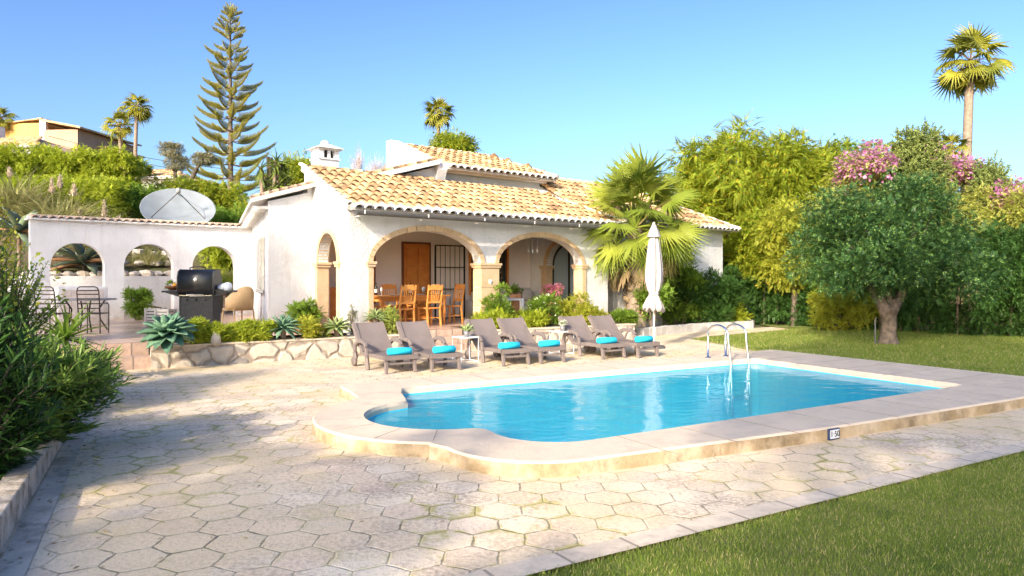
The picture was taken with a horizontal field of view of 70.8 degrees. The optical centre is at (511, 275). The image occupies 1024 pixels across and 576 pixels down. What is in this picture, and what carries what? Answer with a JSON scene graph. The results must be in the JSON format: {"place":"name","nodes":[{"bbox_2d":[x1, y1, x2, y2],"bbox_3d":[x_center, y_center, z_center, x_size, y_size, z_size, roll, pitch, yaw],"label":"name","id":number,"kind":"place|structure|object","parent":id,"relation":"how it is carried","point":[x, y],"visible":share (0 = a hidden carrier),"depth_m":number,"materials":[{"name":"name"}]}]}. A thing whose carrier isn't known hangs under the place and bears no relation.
{"place":"outdoors","nodes":[
{"label":"outdoors","id":0,"kind":"place"},
{"bbox_2d":[0,228,232,312],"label":"hillside","id":1,"kind":"structure","parent":0,"point":[134,267],"depth_m":24.01,"materials":[{"name":"green plant"}]},
{"bbox_2d":[0,206,72,273],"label":"giant agave","id":2,"kind":"object","parent":1,"relation":"on","point":[22,228],"visible":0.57,"depth_m":20.53,"materials":[{"name":"green plant"}]},
{"bbox_2d":[0,127,76,156],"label":"white tiled house","id":3,"kind":"structure","parent":1,"relation":"on","point":[34,140],"depth_m":54.31,"materials":[{"name":"paint"}]},
{"bbox_2d":[0,164,85,219],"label":"pampas grass","id":4,"kind":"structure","parent":1,"relation":"on","point":[11,193],"depth_m":26.46,"materials":[{"name":"green plant"}]},
{"bbox_2d":[0,174,126,239],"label":"pampas grass","id":5,"kind":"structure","parent":1,"relation":"on","point":[43,207],"depth_m":25.57,"materials":[{"name":"plant"}]},
{"bbox_2d":[0,168,134,217],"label":"hillside hedge","id":6,"kind":"object","parent":1,"relation":"on","point":[105,190],"visible":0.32,"depth_m":28.77,"materials":[{"name":"green plant"}]},
{"bbox_2d":[4,117,143,159],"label":"ochre pink house","id":7,"kind":"structure","parent":1,"relation":"on","point":[47,128],"depth_m":60.01,"materials":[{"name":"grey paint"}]},
{"bbox_2d":[0,139,151,189],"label":"hillside hedge","id":8,"kind":"object","parent":1,"relation":"on","point":[84,162],"visible":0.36,"depth_m":31.55,"materials":[{"name":"green plant"}]},
{"bbox_2d":[50,243,129,275],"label":"giant agave","id":9,"kind":"object","parent":1,"relation":"on","point":[82,257],"visible":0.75,"depth_m":22.06,"materials":[{"name":"green plant"}]},
{"bbox_2d":[7,276,202,318],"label":"white retaining wall","id":10,"kind":"structure","parent":1,"relation":"on","point":[156,285],"depth_m":22.51,"materials":[{"name":"paint"}]},
{"bbox_2d":[99,108,138,155],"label":"fan palm","id":11,"kind":"object","parent":1,"relation":"on","point":[119,132],"visible":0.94,"depth_m":45.77,"materials":[{"name":"green plant"}]},
{"bbox_2d":[116,92,153,156],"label":"fan palm","id":12,"kind":"object","parent":1,"relation":"on","point":[136,114],"visible":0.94,"depth_m":45.90,"materials":[{"name":"green plant"}]},
{"bbox_2d":[98,178,172,218],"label":"hillside hedge","id":13,"kind":"object","parent":1,"relation":"on","point":[137,195],"visible":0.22,"depth_m":30.31,"materials":[{"name":"green plant"}]},
{"bbox_2d":[154,140,191,180],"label":"cloud pruned tree","id":14,"kind":"object","parent":1,"relation":"on","point":[173,157],"visible":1,"depth_m":35.79,"materials":[{"name":"green plant"}]},
{"bbox_2d":[140,188,215,221],"bbox_3d":[-11.970,-1.800,25.836,2.480,2.887,1.895,0,0,-25],"label":"satellite dish","id":15,"kind":"object","parent":1,"relation":"on","point":[177,204],"visible":0.83,"depth_m":26.15,"materials":[{"name":"white metal"}]},
{"bbox_2d":[143,172,248,210],"bbox_3d":[-15.342,-3.779,34.984,5.137,2.358,2.842,0,0,-30],"label":"hillside hedge","id":16,"kind":"object","parent":1,"relation":"on","point":[216,195],"visible":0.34,"depth_m":34.71,"materials":[{"name":"green plant"}]},
{"bbox_2d":[189,151,217,183],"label":"cloud pruned tree","id":17,"kind":"object","parent":1,"relation":"on","point":[204,158],"visible":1,"depth_m":35.86,"materials":[{"name":"green plant"}]},
{"bbox_2d":[195,246,232,270],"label":"hillside hedge","id":18,"kind":"object","parent":1,"relation":"on","point":[220,257],"visible":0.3,"depth_m":25.37,"materials":[{"name":"green plant"}]},
{"bbox_2d":[209,201,245,223],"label":"hillside hedge","id":19,"kind":"object","parent":1,"relation":"on","point":[223,215],"visible":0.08,"depth_m":28.63,"materials":[{"name":"green plant"}]},
{"bbox_2d":[186,2,276,192],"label":"norfolk pine","id":20,"kind":"object","parent":1,"relation":"on","point":[233,109],"visible":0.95,"depth_m":44.69,"materials":[{"name":"green plant"}]},
{"bbox_2d":[259,146,301,190],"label":"yucca tree","id":21,"kind":"object","parent":1,"relation":"on","point":[278,175],"visible":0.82,"depth_m":29.78,"materials":[{"name":"green plant"}]},
{"bbox_2d":[127,246,168,265],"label":"pampas grass","id":22,"kind":"object","parent":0,"point":[150,257],"depth_m":24.14,"materials":[{"name":"plant"}]},
{"bbox_2d":[22,313,470,345],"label":"terrace floor","id":23,"kind":"structure","parent":0,"point":[125,329],"depth_m":17.14,"materials":[{"name":"tile"}]},
{"bbox_2d":[54,286,107,325],"bbox_3d":[-10.941,0.758,18.283,1.100,0.980,0.562,0,0,-40],"label":"masonry counter","id":24,"kind":"object","parent":23,"relation":"on","point":[70,292],"visible":0.6,"depth_m":18.10,"materials":[{"name":"white paint"}]},
{"bbox_2d":[76,286,108,333],"bbox_3d":[-9.004,0.732,15.468,0.466,1.033,0.511,0,0,-6],"label":"metal terrace chair","id":25,"kind":"object","parent":23,"relation":"on","point":[99,303],"visible":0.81,"depth_m":15.28,"materials":[{"name":"brown"}]},
{"bbox_2d":[120,285,155,320],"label":"clipped shrub","id":26,"kind":"object","parent":23,"relation":"on","point":[138,300],"visible":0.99,"depth_m":20.22,"materials":[{"name":"green plant"}]},
{"bbox_2d":[25,214,251,321],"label":"arcaded garden wall","id":27,"kind":"structure","parent":23,"relation":"on","point":[112,242],"depth_m":20.79,"materials":[{"name":"white paint"}]},
{"bbox_2d":[161,266,236,323],"bbox_3d":[-7.062,0.514,16.286,1.520,1.467,0.604,0,0,-4],"label":"gas barbecue","id":28,"kind":"object","parent":23,"relation":"on","point":[199,281],"visible":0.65,"depth_m":16.05,"materials":[{"name":"black metal"}]},
{"bbox_2d":[221,286,254,323],"bbox_3d":[-7.029,0.758,18.558,0.670,0.983,0.754,0,0,35],"label":"wicker armchair","id":29,"kind":"object","parent":23,"relation":"on","point":[241,299],"visible":0.95,"depth_m":18.30,"materials":[{"name":"beige wicker"}]},
{"bbox_2d":[392,285,416,321],"bbox_3d":[-2.643,0.732,17.530,0.440,1.037,0.546,0,0,-40],"label":"dining chair","id":30,"kind":"object","parent":23,"relation":"on","point":[404,288],"visible":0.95,"depth_m":17.37,"materials":[{"name":"brown wood"}]},
{"bbox_2d":[374,294,450,323],"bbox_3d":[-2.708,0.868,18.454,2.100,0.760,0.960,0,0,-40],"label":"dining table","id":31,"kind":"object","parent":23,"relation":"on","point":[384,298],"visible":0.52,"depth_m":18.12,"materials":[{"name":"brown wood"}]},
{"bbox_2d":[417,285,442,326],"bbox_3d":[-2.050,0.732,18.021,0.440,1.037,0.546,0,0,-40],"label":"dining chair","id":32,"kind":"object","parent":23,"relation":"on","point":[435,287],"visible":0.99,"depth_m":17.89,"materials":[{"name":"brown wood"}]},
{"bbox_2d":[450,322,618,327],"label":"flowerbed soil","id":33,"kind":"structure","parent":23,"relation":"on","point":[530,326],"depth_m":18.11,"materials":[{"name":"brown soil"}]},
{"bbox_2d":[477,281,517,316],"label":"shrub","id":34,"kind":"object","parent":33,"relation":"on","point":[496,303],"visible":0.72,"depth_m":17.86,"materials":[{"name":"green plant"}]},
{"bbox_2d":[507,307,552,327],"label":"bright green shrub","id":35,"kind":"object","parent":33,"relation":"on","point":[539,319],"visible":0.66,"depth_m":17.86,"materials":[{"name":"green plant"}]},
{"bbox_2d":[524,291,563,326],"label":"loose green shrub","id":36,"kind":"object","parent":33,"relation":"on","point":[542,302],"visible":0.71,"depth_m":18.24,"materials":[{"name":"green plant"}]},
{"bbox_2d":[549,291,598,326],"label":"yellow green shrub","id":37,"kind":"object","parent":33,"relation":"on","point":[580,308],"visible":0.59,"depth_m":18.59,"materials":[{"name":"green plant"}]},
{"bbox_2d":[606,307,643,327],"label":"leafy shrub","id":38,"kind":"object","parent":33,"relation":"on","point":[622,316],"visible":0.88,"depth_m":19.39,"materials":[{"name":"green plant"}]},
{"bbox_3d":[-4.647,1.168,16.210,0.670,0.160,0.280,0,0,-40],"label":"terracotta trough","id":39,"kind":"object","parent":23,"relation":"on","visible":0},
{"bbox_2d":[282,295,326,324],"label":"round green shrub","id":40,"kind":"object","parent":39,"relation":"in","point":[301,308],"visible":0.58,"depth_m":16.18,"materials":[{"name":"green plant"}]},
{"bbox_2d":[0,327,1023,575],"bbox_3d":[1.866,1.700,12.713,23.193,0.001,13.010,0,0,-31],"label":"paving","id":41,"kind":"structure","parent":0,"point":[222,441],"depth_m":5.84,"materials":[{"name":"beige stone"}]},
{"bbox_2d":[0,415,78,552],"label":"raised bed kerb","id":42,"kind":"structure","parent":41,"relation":"on","point":[19,486],"depth_m":5.27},
{"bbox_2d":[0,381,105,575],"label":"paving strip","id":43,"kind":"object","parent":41,"relation":"on","point":[35,519],"visible":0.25,"depth_m":5.15,"materials":[{"name":"grey stone"}]},
{"bbox_2d":[60,329,473,369],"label":"terrace steps","id":44,"kind":"structure","parent":41,"relation":"on","point":[136,355],"depth_m":13.47,"materials":[{"name":"tile"}]},
{"bbox_2d":[150,334,403,368],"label":"stone planter wall","id":45,"kind":"structure","parent":41,"relation":"on","point":[207,354],"depth_m":14.11,"materials":[{"name":"beige stone"}]},
{"bbox_2d":[174,333,394,343],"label":"planter soil","id":46,"kind":"structure","parent":45,"relation":"in","point":[291,337],"depth_m":15.22,"materials":[{"name":"brown soil"}]},
{"bbox_2d":[136,311,197,353],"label":"agave","id":47,"kind":"object","parent":46,"relation":"on","point":[165,332],"visible":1,"depth_m":12.76,"materials":[{"name":"green plant"}]},
{"bbox_2d":[230,317,258,342],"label":"green plant","id":48,"kind":"object","parent":46,"relation":"on","point":[246,328],"visible":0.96,"depth_m":14.03,"materials":[{"name":"green plant"}]},
{"bbox_2d":[250,317,277,341],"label":"green plant","id":49,"kind":"object","parent":46,"relation":"on","point":[264,328],"visible":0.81,"depth_m":14.22,"materials":[{"name":"green plant"}]},
{"bbox_2d":[264,314,301,339],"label":"agave","id":50,"kind":"object","parent":46,"relation":"on","point":[284,325],"visible":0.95,"depth_m":14.52,"materials":[{"name":"green plant"}]},
{"bbox_2d":[295,314,331,340],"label":"plant","id":51,"kind":"object","parent":46,"relation":"on","point":[310,327],"visible":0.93,"depth_m":14.75,"materials":[{"name":"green plant"}]},
{"bbox_2d":[379,305,402,333],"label":"variegated shrub","id":52,"kind":"object","parent":46,"relation":"on","point":[392,316],"visible":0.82,"depth_m":15.95,"materials":[{"name":"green plant"}]},
{"bbox_2d":[351,321,417,373],"bbox_3d":[-2.370,1.288,13.255,0.768,0.823,1.648,0,0,-33],"label":"sun lounger","id":53,"kind":"object","parent":41,"relation":"on","point":[372,340],"visible":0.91,"depth_m":13.51,"materials":[{"name":"beige plastic"}]},
{"bbox_2d":[396,320,461,371],"bbox_3d":[-1.589,1.288,13.558,0.768,0.823,1.648,0,0,-31],"label":"sun lounger","id":54,"kind":"object","parent":41,"relation":"on","point":[417,338],"visible":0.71,"depth_m":13.87,"materials":[{"name":"beige plastic"}]},
{"bbox_2d":[464,318,530,365],"bbox_3d":[-0.315,1.288,14.366,0.768,0.823,1.648,0,0,-30],"label":"sun lounger","id":55,"kind":"object","parent":41,"relation":"on","point":[487,334],"visible":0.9,"depth_m":14.64,"materials":[{"name":"beige plastic"}]},
{"bbox_2d":[0,357,1015,568],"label":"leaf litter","id":56,"kind":"object","parent":41,"relation":"on","point":[75,567],"visible":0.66,"depth_m":5.90,"materials":[{"name":"brown plant"}]},
{"bbox_2d":[496,317,565,363],"bbox_3d":[0.367,1.288,14.729,0.768,0.823,1.648,0,0,-32],"label":"sun lounger","id":57,"kind":"object","parent":41,"relation":"on","point":[518,331],"visible":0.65,"depth_m":15.05,"materials":[{"name":"beige plastic"}]},
{"bbox_2d":[471,323,635,349],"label":"stone planter wall","id":58,"kind":"structure","parent":41,"relation":"on","point":[555,335],"depth_m":17.79,"materials":[{"name":"beige stone"}]},
{"bbox_2d":[558,315,626,359],"bbox_3d":[1.695,1.288,15.456,0.768,0.823,1.648,0,0,-30],"label":"sun lounger","id":59,"kind":"object","parent":41,"relation":"on","point":[577,327],"visible":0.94,"depth_m":15.68,"materials":[{"name":"beige plastic"}]},
{"bbox_2d":[587,314,659,357],"bbox_3d":[2.403,1.288,15.680,0.769,0.823,1.648,0,0,-33],"label":"sun lounger","id":60,"kind":"object","parent":41,"relation":"on","point":[606,324],"visible":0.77,"depth_m":15.97,"materials":[{"name":"beige plastic"}]},
{"bbox_2d":[642,222,665,348],"bbox_3d":[3.350,0.210,17.000,0.540,2.980,0.540,0,0,0],"label":"closed parasol","id":61,"kind":"object","parent":41,"relation":"on","point":[653,303],"visible":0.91,"depth_m":16.89,"materials":[{"name":"fabric"}]},
{"bbox_2d":[312,350,1023,477],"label":"swimming pool","id":62,"kind":"structure","parent":41,"relation":"in","point":[566,421],"depth_m":10.52,"materials":[{"name":"liquid"}]},
{"bbox_2d":[705,323,752,416],"bbox_3d":[4.113,1.754,13.647,0.590,1.692,0.714,0,0,-31],"label":"pool ladder","id":63,"kind":"object","parent":62,"relation":"attached to","point":[727,342],"visible":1,"depth_m":13.51,"materials":[{"name":"silver metal"}]},
{"bbox_2d":[636,319,754,336],"bbox_3d":[5.862,1.590,21.968,1.296,0.278,5.989,0,0,40],"label":"stone bed border","id":64,"kind":"object","parent":41,"relation":"on","point":[679,328],"visible":0.68,"depth_m":21.67,"materials":[{"name":"beige stone"}]},
{"bbox_2d":[459,442,1023,575],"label":"paving border","id":65,"kind":"object","parent":41,"relation":"on","point":[562,558],"visible":1,"depth_m":4.99,"materials":[{"name":"beige stone"}]},
{"bbox_2d":[0,0,1023,202],"label":"sky","id":66,"kind":"structure","parent":0,"point":[561,88],"materials":[{"name":"blue"}]},
{"bbox_2d":[149,305,1023,575],"bbox_3d":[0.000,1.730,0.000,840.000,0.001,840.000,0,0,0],"label":"ground","id":67,"kind":"structure","parent":0,"point":[756,326],"depth_m":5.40,"materials":[{"name":"green plant"}]},
{"bbox_2d":[264,148,310,184],"bbox_3d":[-10.072,-2.133,33.935,3.388,7.670,3.182,0,0,0],"label":"round treetop","id":68,"kind":"object","parent":67,"relation":"on","point":[294,165],"visible":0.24,"depth_m":33.23,"materials":[{"name":"green plant"}]},
{"bbox_2d":[422,96,457,147],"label":"fan palm","id":69,"kind":"object","parent":67,"relation":"on","point":[438,119],"visible":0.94,"depth_m":43.74,"materials":[{"name":"green plant"}]},
{"bbox_2d":[426,125,483,152],"bbox_3d":[-3.193,-3.283,39.976,3.362,9.968,2.852,0,0,0],"label":"round treetop","id":70,"kind":"object","parent":67,"relation":"on","point":[454,141],"visible":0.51,"depth_m":39.41,"materials":[{"name":"green plant"}]},
{"bbox_2d":[239,140,741,334],"bbox_3d":[-0.913,-1.137,23.274,16.689,5.875,9.533,0,0,-40],"label":"white villa","id":71,"kind":"object","parent":67,"relation":"on","point":[426,216],"visible":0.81,"depth_m":18.65,"materials":[{"name":"paint"}]},
{"bbox_2d":[404,244,429,319],"bbox_3d":[-2.672,0.165,20.336,0.840,2.130,0.073,0,0,-40],"label":"wooden door","id":72,"kind":"structure","parent":71,"relation":"in","point":[416,256],"depth_m":20.36,"materials":[{"name":"brown wood"}]},
{"bbox_2d":[469,246,508,294],"bbox_3d":[-0.694,-0.210,22.020,1.510,1.580,0.077,0,0,-40],"label":"window frame","id":73,"kind":"structure","parent":71,"relation":"in","point":[504,259],"depth_m":22.37,"materials":[{"name":"brown wood"}]},
{"bbox_2d":[552,246,573,310],"bbox_3d":[1.761,0.130,22.105,0.064,2.341,1.510,0,0,-40],"label":"arched window","id":74,"kind":"structure","parent":71,"relation":"in","point":[562,272],"depth_m":22.27,"materials":[{"name":"grey glass"}]},
{"bbox_2d":[645,130,743,269],"bbox_3d":[7.258,-1.970,29.026,5.720,7.356,5.524,0,0,0],"label":"feathery tree","id":75,"kind":"object","parent":67,"relation":"on","point":[689,163],"visible":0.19,"depth_m":27.87,"materials":[{"name":"green plant"}]},
{"bbox_2d":[662,108,819,299],"bbox_3d":[8.813,-2.337,28.024,5.720,8.090,5.507,0,0,-23],"label":"feathery tree","id":76,"kind":"object","parent":67,"relation":"on","point":[745,153],"visible":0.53,"depth_m":26.82,"materials":[{"name":"green plant"}]},
{"bbox_2d":[713,122,833,314],"bbox_3d":[9.852,-2.188,28.151,4.710,7.792,4.782,0,0,-36],"label":"feathery tree","id":77,"kind":"object","parent":67,"relation":"on","point":[779,141],"visible":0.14,"depth_m":27.40,"materials":[{"name":"green plant"}]},
{"bbox_2d":[730,125,849,311],"bbox_3d":[11.023,-2.024,28.008,6.080,7.464,4.874,0,0,-18],"label":"feathery tree","id":78,"kind":"object","parent":67,"relation":"on","point":[805,168],"visible":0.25,"depth_m":26.75,"materials":[{"name":"green plant"}]},
{"bbox_2d":[804,131,878,186],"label":"feathery tree","id":79,"kind":"object","parent":67,"relation":"on","point":[837,143],"depth_m":28.45,"materials":[{"name":"green plant"}]},
{"bbox_2d":[827,139,901,205],"bbox_3d":[12.587,-1.550,25.292,2.765,6.504,2.512,0,0,-39],"label":"bougainvillea","id":80,"kind":"object","parent":67,"relation":"on","point":[869,161],"visible":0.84,"depth_m":24.84,"materials":[{"name":"pink plant"}]},
{"bbox_2d":[822,161,952,214],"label":"pale leaved tree","id":81,"kind":"object","parent":67,"relation":"on","point":[844,182],"visible":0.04,"depth_m":25.43,"materials":[{"name":"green plant"}]},
{"bbox_2d":[876,124,935,228],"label":"slender conifer","id":82,"kind":"object","parent":67,"relation":"on","point":[907,152],"visible":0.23,"depth_m":24.43,"materials":[{"name":"green plant"}]},
{"bbox_2d":[903,116,961,325],"bbox_3d":[14.280,-1.892,24.795,3.039,7.185,2.894,0,0,0],"label":"slender conifer","id":83,"kind":"object","parent":67,"relation":"on","point":[929,134],"visible":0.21,"depth_m":24.36,"materials":[{"name":"green plant"}]},
{"bbox_2d":[921,138,987,189],"bbox_3d":[15.178,-1.539,25.229,3.108,6.483,2.282,0,0,0],"label":"bougainvillea","id":84,"kind":"object","parent":67,"relation":"on","point":[964,171],"visible":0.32,"depth_m":24.62,"materials":[{"name":"pink plant"}]},
{"bbox_2d":[939,129,972,158],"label":"tree","id":85,"kind":"object","parent":67,"relation":"on","point":[948,139],"visible":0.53,"depth_m":39.82,"materials":[{"name":"green plant"}]},
{"bbox_2d":[930,22,1016,192],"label":"fan palm","id":86,"kind":"object","parent":67,"relation":"on","point":[968,79],"visible":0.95,"depth_m":41.73,"materials":[{"name":"green plant"}]},
{"bbox_2d":[933,179,1021,252],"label":"pale leaved tree","id":87,"kind":"object","parent":67,"relation":"on","point":[981,194],"visible":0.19,"depth_m":23.61,"materials":[{"name":"green plant"}]},
{"bbox_2d":[966,150,1016,319],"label":"slender conifer","id":88,"kind":"object","parent":67,"relation":"on","point":[989,174],"visible":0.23,"depth_m":24.00,"materials":[{"name":"green plant"}]},
{"bbox_2d":[978,175,1023,215],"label":"bougainvillea","id":89,"kind":"object","parent":67,"relation":"on","point":[1016,180],"visible":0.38,"depth_m":23.51,"materials":[{"name":"pink plant"}]},
{"bbox_2d":[987,185,1023,238],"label":"pale leaved tree","id":90,"kind":"object","parent":67,"relation":"on","point":[1018,210],"visible":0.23,"depth_m":22.97,"materials":[{"name":"green plant"}]},
{"bbox_2d":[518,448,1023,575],"bbox_3d":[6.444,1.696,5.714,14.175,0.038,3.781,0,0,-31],"label":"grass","id":91,"kind":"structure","parent":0,"point":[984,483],"depth_m":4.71,"materials":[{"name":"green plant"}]},
{"bbox_2d":[691,322,1023,375],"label":"lawn","id":92,"kind":"structure","parent":0,"point":[781,325],"depth_m":17.26,"materials":[{"name":"green plant"}]},
{"bbox_2d":[723,204,789,322],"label":"pale leaved tree","id":93,"kind":"object","parent":92,"relation":"on","point":[746,251],"visible":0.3,"depth_m":25.73,"materials":[{"name":"green plant"}]},
{"bbox_2d":[723,262,843,326],"bbox_3d":[9.260,0.698,25.056,5.092,2.402,1.944,0,0,36],"label":"dark hedge","id":94,"kind":"object","parent":92,"relation":"on","point":[773,314],"visible":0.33,"depth_m":25.04,"materials":[{"name":"green plant"}]},
{"bbox_2d":[747,196,831,325],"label":"pale leaved tree","id":95,"kind":"object","parent":92,"relation":"on","point":[775,230],"visible":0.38,"depth_m":24.23,"materials":[{"name":"green plant"}]},
{"bbox_2d":[764,185,887,286],"bbox_3d":[10.770,-0.718,24.702,4.316,4.852,3.376,0,0,0],"label":"pale leaved tree","id":96,"kind":"object","parent":92,"relation":"on","point":[802,204],"visible":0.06,"depth_m":24.31,"materials":[{"name":"green plant"}]},
{"bbox_2d":[806,285,879,330],"bbox_3d":[10.282,0.968,22.325,2.569,1.718,2.102,0,0,0],"label":"round bush","id":97,"kind":"object","parent":92,"relation":"on","point":[830,310],"visible":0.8,"depth_m":21.91,"materials":[{"name":"green plant"}]},
{"bbox_2d":[780,163,1019,344],"bbox_3d":[9.301,-0.547,17.920,5.332,4.595,4.351,0,0,0],"label":"lawn tree","id":98,"kind":"object","parent":92,"relation":"on","point":[894,261],"visible":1,"depth_m":17.42,"materials":[{"name":"green plant"}]},
{"bbox_2d":[849,212,1023,336],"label":"dark hedge","id":99,"kind":"object","parent":92,"relation":"on","point":[1007,309],"visible":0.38,"depth_m":20.16,"materials":[{"name":"green plant"}]},
{"label":"bed soil","id":100,"kind":"structure","parent":0,"visible":0},
{"bbox_2d":[572,142,710,329],"bbox_3d":[3.613,-1.189,20.829,4.099,5.591,4.303,0,0,0],"label":"fan palm","id":101,"kind":"object","parent":100,"relation":"on","point":[629,182],"visible":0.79,"depth_m":20.27,"materials":[{"name":"green plant"}]},
{"bbox_2d":[630,280,679,326],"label":"leafy shrub","id":102,"kind":"object","parent":100,"relation":"on","point":[665,292],"visible":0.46,"depth_m":20.45,"materials":[{"name":"green plant"}]},
{"bbox_2d":[657,251,711,324],"bbox_3d":[5.262,0.380,22.996,2.364,2.538,1.747,0,0,0],"label":"climbing shrub","id":103,"kind":"object","parent":100,"relation":"on","point":[680,312],"visible":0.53,"depth_m":22.70,"materials":[{"name":"green plant"}]},
{"bbox_2d":[670,266,748,324],"bbox_3d":[6.204,0.712,23.295,2.777,2.084,2.386,0,0,0],"label":"dark glossy shrub","id":104,"kind":"object","parent":100,"relation":"on","point":[723,287],"visible":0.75,"depth_m":22.79,"materials":[{"name":"green plant"}]},
{"label":"planting soil","id":105,"kind":"structure","parent":0,"visible":0},
{"bbox_2d":[0,293,69,479],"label":"oleander","id":106,"kind":"object","parent":105,"relation":"on","point":[18,430],"visible":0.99,"depth_m":5.47,"materials":[{"name":"green plant"}]},
{"bbox_2d":[0,243,74,346],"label":"yellow flowering shrub","id":107,"kind":"object","parent":105,"relation":"on","point":[16,300],"visible":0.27,"depth_m":9.19,"materials":[{"name":"green plant"}]},
{"bbox_2d":[31,296,111,351],"bbox_3d":[-6.947,0.921,11.192,1.379,1.218,1.381,0,0,0],"label":"spiky dracaena","id":108,"kind":"object","parent":105,"relation":"on","point":[69,331],"visible":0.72,"depth_m":11.19,"materials":[{"name":"green plant"}]},
{"bbox_2d":[2,321,140,442],"bbox_3d":[-4.435,0.969,6.667,1.816,1.155,1.994,0,0,0],"label":"oleander","id":109,"kind":"object","parent":105,"relation":"on","point":[83,382],"visible":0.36,"depth_m":6.69,"materials":[{"name":"green plant"}]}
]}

